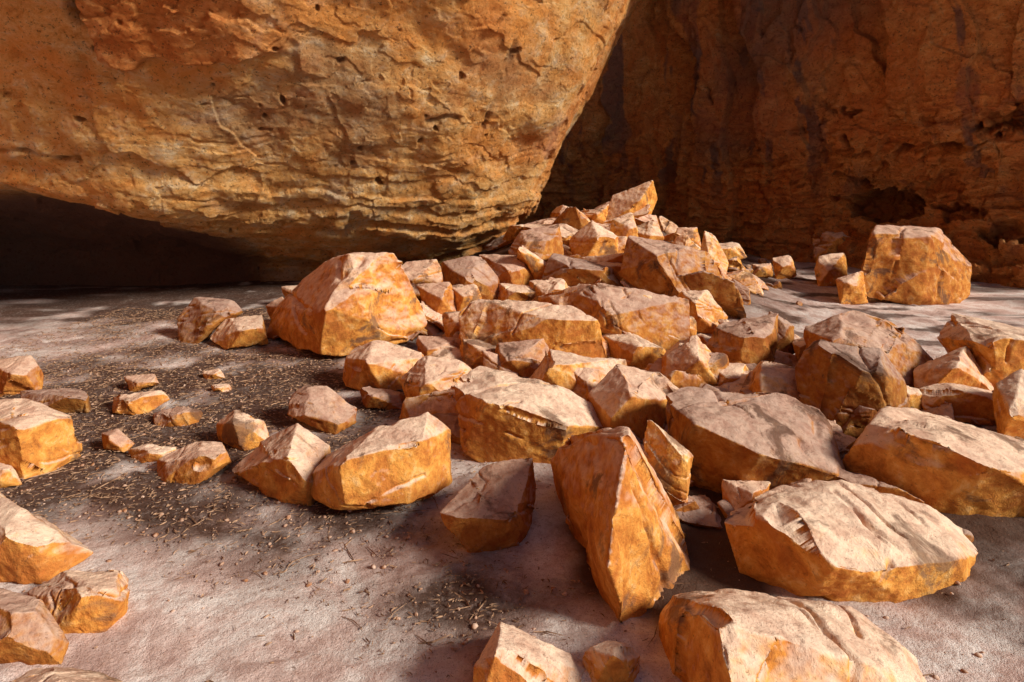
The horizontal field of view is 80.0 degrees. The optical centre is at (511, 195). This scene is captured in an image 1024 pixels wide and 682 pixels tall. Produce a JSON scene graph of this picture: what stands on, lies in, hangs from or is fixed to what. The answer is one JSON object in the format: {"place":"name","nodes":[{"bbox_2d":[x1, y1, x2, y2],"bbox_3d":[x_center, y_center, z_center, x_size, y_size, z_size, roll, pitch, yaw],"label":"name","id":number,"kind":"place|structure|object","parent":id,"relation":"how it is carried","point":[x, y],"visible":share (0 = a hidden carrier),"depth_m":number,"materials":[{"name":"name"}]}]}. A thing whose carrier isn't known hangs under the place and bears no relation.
{"place":"outdoors","nodes":[
{"label":"outdoors","id":0,"kind":"place"},
{"bbox_2d":[0,0,639,285],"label":"overhanging rock wall","id":1,"kind":"structure","parent":0,"point":[160,142],"depth_m":7.94,"materials":[{"name":"stone"}]},
{"bbox_2d":[0,231,1023,681],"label":"sandy ground","id":2,"kind":"structure","parent":0,"point":[944,637],"depth_m":2.69,"materials":[{"name":"beige sand"}]},
{"bbox_2d":[0,463,21,487],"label":"rock","id":3,"kind":"object","parent":2,"relation":"on","point":[9,476],"visible":0.98,"depth_m":3.34,"materials":[{"name":"stone"}]},
{"bbox_2d":[0,355,43,396],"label":"boulder","id":4,"kind":"object","parent":2,"relation":"on","point":[18,374],"visible":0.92,"depth_m":4.88,"materials":[{"name":"stone"}]},
{"bbox_2d":[0,588,68,664],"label":"rock","id":5,"kind":"object","parent":2,"relation":"on","point":[31,632],"visible":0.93,"depth_m":2.09,"materials":[{"name":"stone"}]},
{"bbox_2d":[0,398,82,478],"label":"boulder","id":6,"kind":"object","parent":2,"relation":"on","point":[37,438],"visible":0.91,"depth_m":3.52,"materials":[{"name":"stone"}]},
{"bbox_2d":[0,492,92,584],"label":"boulder","id":7,"kind":"object","parent":2,"relation":"on","point":[35,549],"visible":0.91,"depth_m":2.54,"materials":[{"name":"stone"}]},
{"bbox_2d":[20,388,90,412],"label":"boulder","id":8,"kind":"object","parent":2,"relation":"on","point":[67,400],"visible":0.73,"depth_m":4.51,"materials":[{"name":"stone"}]},
{"bbox_2d":[10,667,122,681],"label":"boulder","id":9,"kind":"object","parent":2,"relation":"on","point":[61,674],"visible":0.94,"depth_m":1.96,"materials":[{"name":"stone"}]},
{"bbox_2d":[28,570,129,633],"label":"rock","id":10,"kind":"object","parent":2,"relation":"on","point":[77,601],"visible":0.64,"depth_m":2.27,"materials":[{"name":"stone"}]},
{"bbox_2d":[101,428,134,451],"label":"rock","id":11,"kind":"object","parent":2,"relation":"on","point":[116,439],"visible":0.96,"depth_m":3.82,"materials":[{"name":"stone"}]},
{"bbox_2d":[112,390,169,414],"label":"rock","id":12,"kind":"object","parent":2,"relation":"on","point":[140,403],"visible":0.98,"depth_m":4.54,"materials":[{"name":"stone"}]},
{"bbox_2d":[124,374,158,391],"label":"rock","id":13,"kind":"object","parent":2,"relation":"on","point":[135,383],"visible":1,"depth_m":5.02,"materials":[{"name":"stone"}]},
{"bbox_2d":[128,444,176,462],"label":"rock","id":14,"kind":"object","parent":2,"relation":"on","point":[144,453],"visible":0.66,"depth_m":3.69,"materials":[{"name":"stone"}]},
{"bbox_2d":[153,406,202,426],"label":"rock","id":15,"kind":"object","parent":2,"relation":"on","point":[181,416],"visible":0.95,"depth_m":4.28,"materials":[{"name":"stone"}]},
{"bbox_2d":[157,441,231,483],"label":"rock","id":16,"kind":"object","parent":2,"relation":"on","point":[196,462],"visible":0.92,"depth_m":3.43,"materials":[{"name":"stone"}]},
{"bbox_2d":[177,297,242,343],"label":"boulder","id":17,"kind":"object","parent":2,"relation":"on","point":[199,319],"visible":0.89,"depth_m":6.66,"materials":[{"name":"stone"}]},
{"bbox_2d":[210,315,268,349],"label":"boulder","id":18,"kind":"object","parent":2,"relation":"on","point":[238,332],"visible":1,"depth_m":6.35,"materials":[{"name":"stone"}]},
{"bbox_2d":[216,410,268,450],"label":"rock","id":19,"kind":"object","parent":2,"relation":"on","point":[239,430],"visible":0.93,"depth_m":3.87,"materials":[{"name":"stone"}]},
{"bbox_2d":[232,423,330,505],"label":"boulder","id":20,"kind":"object","parent":2,"relation":"on","point":[281,466],"visible":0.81,"depth_m":3.23,"materials":[{"name":"stone"}]},
{"bbox_2d":[287,384,356,434],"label":"rock","id":21,"kind":"object","parent":2,"relation":"on","point":[326,409],"visible":1,"depth_m":4.20,"materials":[{"name":"stone"}]},
{"bbox_2d":[266,252,427,355],"bbox_3d":[-1.745,1.152,6.665,1.324,1.132,1.804,0,0,-43],"label":"boulder","id":22,"kind":"object","parent":2,"relation":"on","point":[344,305],"visible":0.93,"depth_m":6.11,"materials":[{"name":"stone"}]},
{"bbox_2d":[310,412,452,509],"bbox_3d":[-0.733,1.474,3.252,0.815,0.533,0.615,0,0,0],"label":"boulder","id":23,"kind":"object","parent":2,"relation":"on","point":[406,461],"visible":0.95,"depth_m":3.07,"materials":[{"name":"stone"}]},
{"bbox_2d":[360,386,404,409],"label":"rock","id":24,"kind":"object","parent":2,"relation":"on","point":[388,399],"visible":0.91,"depth_m":4.57,"materials":[{"name":"stone"}]},
{"bbox_2d":[343,340,423,390],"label":"boulder","id":25,"kind":"object","parent":2,"relation":"on","point":[378,364],"visible":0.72,"depth_m":4.97,"materials":[{"name":"stone"}]},
{"bbox_2d":[401,259,442,283],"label":"boulder","id":26,"kind":"object","parent":2,"relation":"on","point":[423,271],"visible":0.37,"depth_m":8.19,"materials":[{"name":"stone"}]},
{"bbox_2d":[399,386,459,419],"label":"rock","id":27,"kind":"object","parent":2,"relation":"on","point":[416,406],"visible":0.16,"depth_m":4.32,"materials":[{"name":"stone"}]},
{"bbox_2d":[421,301,444,332],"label":"rock","id":28,"kind":"object","parent":2,"relation":"on","point":[432,315],"visible":0.64,"depth_m":6.61,"materials":[{"name":"stone"}]},
{"bbox_2d":[400,356,471,397],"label":"boulder","id":29,"kind":"object","parent":2,"relation":"on","point":[426,375],"visible":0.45,"depth_m":4.53,"materials":[{"name":"stone"}]},
{"bbox_2d":[416,282,456,313],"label":"boulder","id":30,"kind":"object","parent":2,"relation":"on","point":[438,297],"visible":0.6,"depth_m":7.00,"materials":[{"name":"stone"}]},
{"bbox_2d":[416,336,461,355],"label":"boulder","id":31,"kind":"object","parent":2,"relation":"on","point":[428,345],"visible":0.38,"depth_m":5.81,"materials":[{"name":"stone"}]},
{"bbox_2d":[429,345,463,361],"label":"rock","id":32,"kind":"object","parent":2,"relation":"on","point":[451,352],"visible":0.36,"depth_m":5.64,"materials":[{"name":"stone"}]},
{"bbox_2d":[433,413,460,444],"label":"rock","id":33,"kind":"object","parent":2,"relation":"on","point":[450,421],"visible":0.16,"depth_m":3.96,"materials":[{"name":"stone"}]},
{"bbox_2d":[442,311,460,336],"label":"rock","id":34,"kind":"object","parent":2,"relation":"on","point":[450,321],"visible":0.27,"depth_m":6.29,"materials":[{"name":"stone"}]},
{"bbox_2d":[452,284,481,310],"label":"rock","id":35,"kind":"object","parent":2,"relation":"on","point":[465,295],"visible":0.5,"depth_m":7.08,"materials":[{"name":"stone"}]},
{"bbox_2d":[441,256,499,299],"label":"boulder","id":36,"kind":"object","parent":2,"relation":"on","point":[479,272],"visible":0.56,"depth_m":7.42,"materials":[{"name":"stone"}]},
{"bbox_2d":[460,339,495,368],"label":"rock","id":37,"kind":"object","parent":2,"relation":"on","point":[471,353],"visible":0.51,"depth_m":5.50,"materials":[{"name":"stone"}]},
{"bbox_2d":[440,458,535,552],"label":"rock","id":38,"kind":"object","parent":2,"relation":"on","point":[490,507],"visible":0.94,"depth_m":2.81,"materials":[{"name":"stone"}]},
{"bbox_2d":[482,350,518,376],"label":"rock","id":39,"kind":"object","parent":2,"relation":"on","point":[490,359],"visible":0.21,"depth_m":5.15,"materials":[{"name":"stone"}]},
{"bbox_2d":[0,307,1012,681],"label":"twig litter","id":40,"kind":"object","parent":2,"relation":"on","point":[246,395],"visible":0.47,"depth_m":4.09,"materials":[{"name":"brown wood"}]},
{"bbox_2d":[479,254,533,284],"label":"boulder","id":41,"kind":"object","parent":2,"relation":"on","point":[510,269],"visible":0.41,"depth_m":7.74,"materials":[{"name":"stone"}]},
{"bbox_2d":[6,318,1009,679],"bbox_3d":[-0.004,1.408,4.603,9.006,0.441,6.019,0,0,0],"label":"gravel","id":42,"kind":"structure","parent":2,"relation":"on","point":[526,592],"depth_m":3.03,"materials":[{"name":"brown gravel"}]},
{"bbox_2d":[498,283,535,300],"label":"boulder","id":43,"kind":"object","parent":2,"relation":"on","point":[506,291],"visible":0.45,"depth_m":7.24,"materials":[{"name":"stone"}]},
{"bbox_2d":[495,338,548,377],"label":"boulder","id":44,"kind":"object","parent":2,"relation":"on","point":[523,359],"visible":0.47,"depth_m":5.19,"materials":[{"name":"stone"}]},
{"bbox_2d":[502,224,550,241],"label":"rock","id":45,"kind":"object","parent":2,"relation":"on","point":[512,233],"visible":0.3,"depth_m":10.20,"materials":[{"name":"stone"}]},
{"bbox_2d":[453,366,602,463],"bbox_3d":[0.135,1.505,3.910,1.028,0.721,0.806,0,0,0],"label":"boulder","id":46,"kind":"object","parent":2,"relation":"on","point":[504,415],"visible":0.75,"depth_m":3.64,"materials":[{"name":"stone"}]},
{"bbox_2d":[473,622,584,681],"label":"rock","id":47,"kind":"object","parent":2,"relation":"on","point":[510,653],"visible":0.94,"depth_m":1.92,"materials":[{"name":"stone"}]},
{"bbox_2d":[517,245,546,279],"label":"rock","id":48,"kind":"object","parent":2,"relation":"on","point":[535,264],"visible":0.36,"depth_m":7.72,"materials":[{"name":"stone"}]},
{"bbox_2d":[458,299,610,357],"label":"boulder","id":49,"kind":"object","parent":2,"relation":"on","point":[570,328],"visible":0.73,"depth_m":5.53,"materials":[{"name":"stone"}]},
{"bbox_2d":[508,224,563,261],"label":"boulder","id":50,"kind":"object","parent":2,"relation":"on","point":[545,243],"visible":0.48,"depth_m":8.24,"materials":[{"name":"stone"}]},
{"bbox_2d":[529,278,568,297],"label":"boulder","id":51,"kind":"object","parent":2,"relation":"on","point":[542,287],"visible":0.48,"depth_m":7.22,"materials":[{"name":"stone"}]},
{"bbox_2d":[531,283,590,304],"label":"rock","id":52,"kind":"object","parent":2,"relation":"on","point":[558,297],"visible":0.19,"depth_m":6.75,"materials":[{"name":"stone"}]},
{"bbox_2d":[551,207,588,229],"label":"rock","id":53,"kind":"object","parent":2,"relation":"on","point":[572,217],"visible":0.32,"depth_m":9.32,"materials":[{"name":"stone"}]},
{"bbox_2d":[530,349,626,390],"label":"boulder","id":54,"kind":"object","parent":2,"relation":"on","point":[557,367],"visible":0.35,"depth_m":4.67,"materials":[{"name":"stone"}]},
{"bbox_2d":[541,253,623,286],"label":"boulder","id":55,"kind":"object","parent":2,"relation":"on","point":[570,271],"visible":0.55,"depth_m":7.46,"materials":[{"name":"stone"}]},
{"bbox_2d":[572,367,606,400],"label":"rock","id":56,"kind":"object","parent":2,"relation":"on","point":[588,379],"visible":0.19,"depth_m":4.52,"materials":[{"name":"stone"}]},
{"bbox_2d":[569,220,617,256],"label":"boulder","id":57,"kind":"object","parent":2,"relation":"on","point":[592,238],"visible":0.7,"depth_m":8.26,"materials":[{"name":"stone"}]},
{"bbox_2d":[585,204,608,223],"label":"rock","id":58,"kind":"object","parent":2,"relation":"on","point":[600,213],"visible":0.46,"depth_m":9.81,"materials":[{"name":"stone"}]},
{"bbox_2d":[581,253,623,262],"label":"rock","id":59,"kind":"object","parent":2,"relation":"on","point":[613,258],"visible":0.24,"depth_m":7.83,"materials":[{"name":"stone"}]},
{"bbox_2d":[582,640,639,681],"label":"rock","id":60,"kind":"object","parent":2,"relation":"on","point":[610,661],"visible":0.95,"depth_m":2.00,"materials":[{"name":"stone"}]},
{"bbox_2d":[551,426,689,622],"bbox_3d":[0.539,1.572,2.731,0.664,1.186,1.141,0,0,0],"label":"boulder","id":61,"kind":"object","parent":2,"relation":"on","point":[623,518],"visible":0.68,"depth_m":2.44,"materials":[{"name":"stone"}]},
{"bbox_2d":[610,212,638,236],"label":"boulder","id":62,"kind":"object","parent":2,"relation":"on","point":[624,225],"visible":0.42,"depth_m":8.62,"materials":[{"name":"stone"}]},
{"bbox_2d":[567,283,689,350],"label":"boulder","id":63,"kind":"object","parent":2,"relation":"on","point":[657,319],"visible":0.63,"depth_m":5.90,"materials":[{"name":"stone"}]},
{"bbox_2d":[606,180,656,219],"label":"boulder","id":64,"kind":"object","parent":2,"relation":"on","point":[636,198],"visible":0.69,"depth_m":9.85,"materials":[{"name":"stone"}]},
{"bbox_2d":[588,364,678,440],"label":"boulder","id":65,"kind":"object","parent":2,"relation":"on","point":[634,399],"visible":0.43,"depth_m":3.89,"materials":[{"name":"stone"}]},
{"bbox_2d":[602,332,665,369],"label":"boulder","id":66,"kind":"object","parent":2,"relation":"on","point":[636,351],"visible":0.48,"depth_m":5.46,"materials":[{"name":"stone"}]},
{"bbox_2d":[637,221,663,240],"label":"boulder","id":67,"kind":"object","parent":2,"relation":"on","point":[649,230],"visible":0.51,"depth_m":9.09,"materials":[{"name":"stone"}]},
{"bbox_2d":[643,420,692,505],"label":"boulder","id":68,"kind":"object","parent":2,"relation":"on","point":[669,458],"visible":0.63,"depth_m":3.04,"materials":[{"name":"stone"}]},
{"bbox_2d":[617,236,721,296],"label":"boulder","id":69,"kind":"object","parent":2,"relation":"on","point":[655,266],"visible":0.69,"depth_m":7.26,"materials":[{"name":"stone"}]},
{"bbox_2d":[666,370,705,387],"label":"rock","id":70,"kind":"object","parent":2,"relation":"on","point":[679,379],"visible":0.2,"depth_m":4.76,"materials":[{"name":"stone"}]},
{"bbox_2d":[676,227,700,247],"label":"rock","id":71,"kind":"object","parent":2,"relation":"on","point":[692,233],"visible":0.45,"depth_m":10.11,"materials":[{"name":"stone"}]},
{"bbox_2d":[661,335,718,384],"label":"boulder","id":72,"kind":"object","parent":2,"relation":"on","point":[690,355],"visible":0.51,"depth_m":4.98,"materials":[{"name":"stone"}]},
{"bbox_2d":[676,495,722,528],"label":"rock","id":73,"kind":"object","parent":2,"relation":"on","point":[706,514],"visible":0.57,"depth_m":2.99,"materials":[{"name":"stone"}]},
{"bbox_2d":[678,290,727,333],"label":"boulder","id":74,"kind":"object","parent":2,"relation":"on","point":[707,312],"visible":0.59,"depth_m":6.61,"materials":[{"name":"stone"}]},
{"bbox_2d":[676,271,745,318],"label":"rock","id":75,"kind":"object","parent":2,"relation":"on","point":[726,295],"visible":0.34,"depth_m":7.00,"materials":[{"name":"stone"}]},
{"bbox_2d":[701,231,728,274],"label":"boulder","id":76,"kind":"object","parent":2,"relation":"on","point":[710,245],"visible":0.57,"depth_m":9.03,"materials":[{"name":"stone"}]},
{"bbox_2d":[708,352,728,386],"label":"rock","id":77,"kind":"object","parent":2,"relation":"on","point":[718,362],"visible":0.23,"depth_m":5.00,"materials":[{"name":"stone"}]},
{"bbox_2d":[717,363,747,385],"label":"rock","id":78,"kind":"object","parent":2,"relation":"on","point":[732,372],"visible":0.2,"depth_m":4.94,"materials":[{"name":"stone"}]},
{"bbox_2d":[484,209,981,541],"bbox_3d":[2.262,0.955,7.941,8.299,1.393,10.306,0,0,0],"label":"rubble","id":79,"kind":"object","parent":2,"relation":"on","point":[725,507],"visible":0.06,"depth_m":4.26,"materials":[{"name":"stone"}]},
{"bbox_2d":[719,242,746,259],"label":"boulder","id":80,"kind":"object","parent":2,"relation":"on","point":[731,249],"visible":0.51,"depth_m":11.21,"materials":[{"name":"stone"}]},
{"bbox_2d":[706,313,777,363],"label":"boulder","id":81,"kind":"object","parent":2,"relation":"on","point":[748,340],"visible":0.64,"depth_m":5.40,"materials":[{"name":"stone"}]},
{"bbox_2d":[727,270,763,295],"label":"rock","id":82,"kind":"object","parent":2,"relation":"on","point":[746,278],"visible":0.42,"depth_m":8.67,"materials":[{"name":"stone"}]},
{"bbox_2d":[721,479,770,509],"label":"rock","id":83,"kind":"object","parent":2,"relation":"on","point":[737,494],"visible":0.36,"depth_m":3.07,"materials":[{"name":"stone"}]},
{"bbox_2d":[666,386,844,493],"bbox_3d":[1.485,1.615,3.587,1.209,0.883,1.067,0,0,0],"label":"boulder","id":84,"kind":"object","parent":2,"relation":"on","point":[775,439],"visible":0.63,"depth_m":3.26,"materials":[{"name":"stone"}]},
{"bbox_2d":[751,263,772,277],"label":"rock","id":85,"kind":"object","parent":2,"relation":"on","point":[764,270],"visible":0.81,"depth_m":10.39,"materials":[{"name":"stone"}]},
{"bbox_2d":[739,361,799,399],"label":"boulder","id":86,"kind":"object","parent":2,"relation":"on","point":[767,377],"visible":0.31,"depth_m":4.38,"materials":[{"name":"stone"}]},
{"bbox_2d":[768,311,794,353],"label":"boulder","id":87,"kind":"object","parent":2,"relation":"on","point":[785,339],"visible":0.39,"depth_m":5.87,"materials":[{"name":"stone"}]},
{"bbox_2d":[773,255,796,278],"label":"rock","id":88,"kind":"object","parent":2,"relation":"on","point":[783,266],"visible":0.95,"depth_m":10.63,"materials":[{"name":"stone"}]},
{"bbox_2d":[774,350,797,366],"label":"rock","id":89,"kind":"object","parent":2,"relation":"on","point":[786,358],"visible":0.11,"depth_m":5.71,"materials":[{"name":"stone"}]},
{"bbox_2d":[659,588,926,681],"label":"boulder","id":90,"kind":"object","parent":2,"relation":"on","point":[728,635],"visible":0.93,"depth_m":1.94,"materials":[{"name":"stone"}]},
{"bbox_2d":[814,253,847,285],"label":"boulder","id":91,"kind":"object","parent":2,"relation":"on","point":[830,269],"visible":0.82,"depth_m":10.39,"materials":[{"name":"stone"}]},
{"bbox_2d":[833,430,855,457],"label":"rock","id":92,"kind":"object","parent":2,"relation":"on","point":[843,441],"visible":0.13,"depth_m":3.73,"materials":[{"name":"stone"}]},
{"bbox_2d":[724,479,977,602],"bbox_3d":[1.603,1.695,2.861,1.429,0.786,0.811,0,0,-22],"label":"boulder","id":93,"kind":"object","parent":2,"relation":"on","point":[840,540],"visible":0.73,"depth_m":2.50,"materials":[{"name":"stone"}]},
{"bbox_2d":[836,271,867,304],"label":"boulder","id":94,"kind":"object","parent":2,"relation":"on","point":[851,288],"visible":0.94,"depth_m":8.78,"materials":[{"name":"stone"}]},
{"bbox_2d":[795,339,910,427],"bbox_3d":[2.419,1.368,4.235,0.859,0.696,0.612,0,0,0],"label":"boulder","id":95,"kind":"object","parent":2,"relation":"on","point":[838,383],"visible":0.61,"depth_m":4.09,"materials":[{"name":"stone"}]},
{"bbox_2d":[842,405,877,438],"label":"rock","id":96,"kind":"object","parent":2,"relation":"on","point":[855,425],"visible":0.27,"depth_m":3.98,"materials":[{"name":"stone"}]},
{"bbox_2d":[803,310,932,387],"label":"boulder","id":97,"kind":"object","parent":2,"relation":"on","point":[905,353],"visible":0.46,"depth_m":5.14,"materials":[{"name":"stone"}]},
{"bbox_2d":[838,468,923,502],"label":"rock","id":98,"kind":"object","parent":2,"relation":"on","point":[867,481],"visible":0.34,"depth_m":3.08,"materials":[{"name":"stone"}]},
{"bbox_2d":[906,385,922,409],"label":"rock","id":99,"kind":"object","parent":2,"relation":"on","point":[914,395],"visible":0.3,"depth_m":4.41,"materials":[{"name":"stone"}]},
{"bbox_2d":[861,225,971,304],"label":"boulder","id":100,"kind":"object","parent":2,"relation":"on","point":[911,265],"visible":0.98,"depth_m":8.98,"materials":[{"name":"stone"}]},
{"bbox_2d":[842,406,1023,517],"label":"boulder","id":101,"kind":"object","parent":2,"relation":"on","point":[939,463],"visible":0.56,"depth_m":3.09,"materials":[{"name":"stone"}]},
{"bbox_2d":[920,401,954,419],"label":"rock","id":102,"kind":"object","parent":2,"relation":"on","point":[945,409],"visible":0.21,"depth_m":4.27,"materials":[{"name":"stone"}]},
{"bbox_2d":[913,346,993,390],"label":"boulder","id":103,"kind":"object","parent":2,"relation":"on","point":[959,366],"visible":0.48,"depth_m":4.73,"materials":[{"name":"stone"}]},
{"bbox_2d":[919,383,995,425],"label":"boulder","id":104,"kind":"object","parent":2,"relation":"on","point":[968,403],"visible":0.61,"depth_m":4.32,"materials":[{"name":"stone"}]},
{"bbox_2d":[937,313,1023,386],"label":"boulder","id":105,"kind":"object","parent":2,"relation":"on","point":[996,349],"visible":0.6,"depth_m":4.90,"materials":[{"name":"stone"}]},
{"bbox_2d":[992,369,1023,438],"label":"boulder","id":106,"kind":"object","parent":2,"relation":"on","point":[1008,397],"visible":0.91,"depth_m":3.91,"materials":[{"name":"stone"}]},
{"bbox_2d":[516,0,1023,287],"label":"canyon rock wall","id":107,"kind":"structure","parent":0,"point":[769,129],"depth_m":13.32,"materials":[{"name":"stone"}]},
{"bbox_2d":[812,231,847,260],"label":"boulder","id":108,"kind":"object","parent":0,"point":[835,240],"visible":0.28,"depth_m":13.28,"materials":[{"name":"stone"}]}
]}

